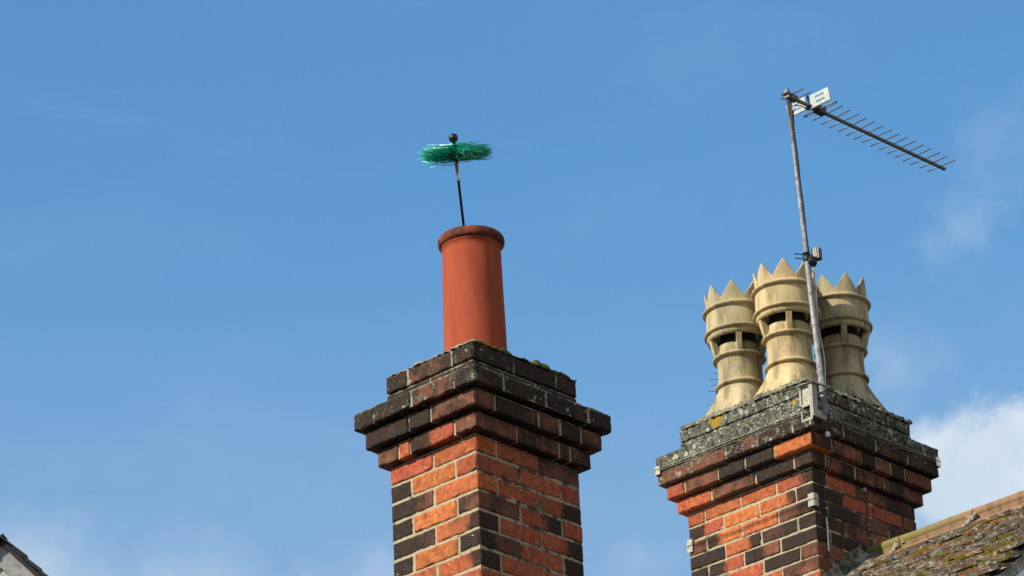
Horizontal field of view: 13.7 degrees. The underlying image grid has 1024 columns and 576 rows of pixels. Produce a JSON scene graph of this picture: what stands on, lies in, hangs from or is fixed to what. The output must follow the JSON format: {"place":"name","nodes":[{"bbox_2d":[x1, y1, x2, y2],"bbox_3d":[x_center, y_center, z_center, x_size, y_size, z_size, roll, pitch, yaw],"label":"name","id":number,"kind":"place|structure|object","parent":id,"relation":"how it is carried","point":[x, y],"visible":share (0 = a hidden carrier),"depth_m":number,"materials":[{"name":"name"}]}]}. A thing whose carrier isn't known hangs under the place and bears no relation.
{"place":"outdoors","nodes":[
{"label":"outdoors","id":0,"kind":"place"},
{"bbox_2d":[0,0,1023,575],"label":"sky","id":1,"kind":"structure","parent":0,"point":[222,222],"materials":[{"name":"blue"}]},
{"label":"ground","id":2,"kind":"structure","parent":0,"visible":0},
{"bbox_2d":[0,533,47,575],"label":"house","id":3,"kind":"structure","parent":2,"relation":"on","point":[15,561],"depth_m":23.67,"materials":[{"name":"paint"}]},
{"bbox_2d":[800,490,1023,575],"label":"house","id":4,"kind":"structure","parent":2,"relation":"on","point":[987,539],"depth_m":19.66,"materials":[{"name":"tile"}]},
{"bbox_2d":[656,377,938,575],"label":"chimney stack","id":5,"kind":"object","parent":4,"relation":"on","point":[758,476],"visible":0.92,"depth_m":20.50,"materials":[{"name":"brick"}]},
{"bbox_2d":[702,280,765,415],"bbox_3d":[1.123,0.332,21.117,0.338,0.690,0.339,-24,-33,38],"label":"chimney pot","id":6,"kind":"object","parent":5,"relation":"on","point":[733,336],"visible":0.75,"depth_m":21.03,"materials":[{"name":"ceramic"}]},
{"bbox_2d":[686,492,821,552],"bbox_3d":[1.158,1.134,20.458,0.809,0.067,0.056,-24,-33,38],"label":"wire strap","id":7,"kind":"object","parent":5,"relation":"attached to","point":[813,499],"visible":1,"depth_m":20.33,"materials":[{"name":"silver metal"}]},
{"bbox_2d":[751,258,820,397],"bbox_3d":[1.353,0.228,20.893,0.338,0.692,0.339,-24,-33,38],"label":"chimney pot","id":8,"kind":"object","parent":5,"relation":"on","point":[781,315],"visible":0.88,"depth_m":20.81,"materials":[{"name":"ceramic"}]},
{"bbox_2d":[654,87,954,476],"bbox_3d":[1.474,0.145,21.210,1.174,1.827,1.232,-24,-33,38],"label":"television aerial","id":9,"kind":"object","parent":5,"relation":"attached to","point":[807,393],"visible":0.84,"depth_m":20.67,"materials":[{"name":"metal"}]},
{"bbox_2d":[823,437,837,569],"bbox_3d":[1.521,1.022,20.197,0.034,0.643,0.118,10,-28,-25],"label":"coax cable","id":10,"kind":"object","parent":5,"relation":"attached to","point":[826,508],"visible":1,"depth_m":20.22,"materials":[{"name":"grey plastic"}]},
{"bbox_2d":[813,272,885,408],"bbox_3d":[1.627,0.297,21.133,0.338,0.694,0.339,-24,-33,38],"label":"chimney pot","id":11,"kind":"object","parent":5,"relation":"on","point":[844,322],"visible":0.67,"depth_m":21.05,"materials":[{"name":"ceramic"}]},
{"bbox_2d":[860,487,872,545],"bbox_3d":[1.712,1.106,20.465,0.025,0.311,0.080,-24,-33,38],"label":"coax cable","id":12,"kind":"object","parent":5,"relation":"hanging from","point":[864,489],"visible":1,"depth_m":20.48,"materials":[{"name":"black plastic"}]},
{"bbox_3d":[-2.622,6.152,16.387,8.070,6.270,6.900,-24,-33,38],"label":"house","id":13,"kind":"object","parent":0,"visible":0},
{"bbox_2d":[354,339,610,575],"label":"chimney stack","id":14,"kind":"object","parent":13,"relation":"on","point":[483,451],"visible":1,"depth_m":15.86,"materials":[{"name":"brick"}]},
{"bbox_2d":[438,225,506,349],"bbox_3d":[-0.146,0.077,16.355,0.259,0.597,0.258,-24,-33,38],"label":"chimney pot","id":15,"kind":"object","parent":14,"relation":"on","point":[473,301],"visible":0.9,"depth_m":16.29,"materials":[{"name":"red ceramic"}]},
{"bbox_2d":[416,133,492,225],"bbox_3d":[-0.158,-0.201,16.390,0.298,0.868,0.467,-19,-30,31],"label":"chimney brush","id":16,"kind":"object","parent":15,"relation":"in","point":[455,152],"visible":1,"depth_m":16.42,"materials":[{"name":"green plastic"}]}
]}

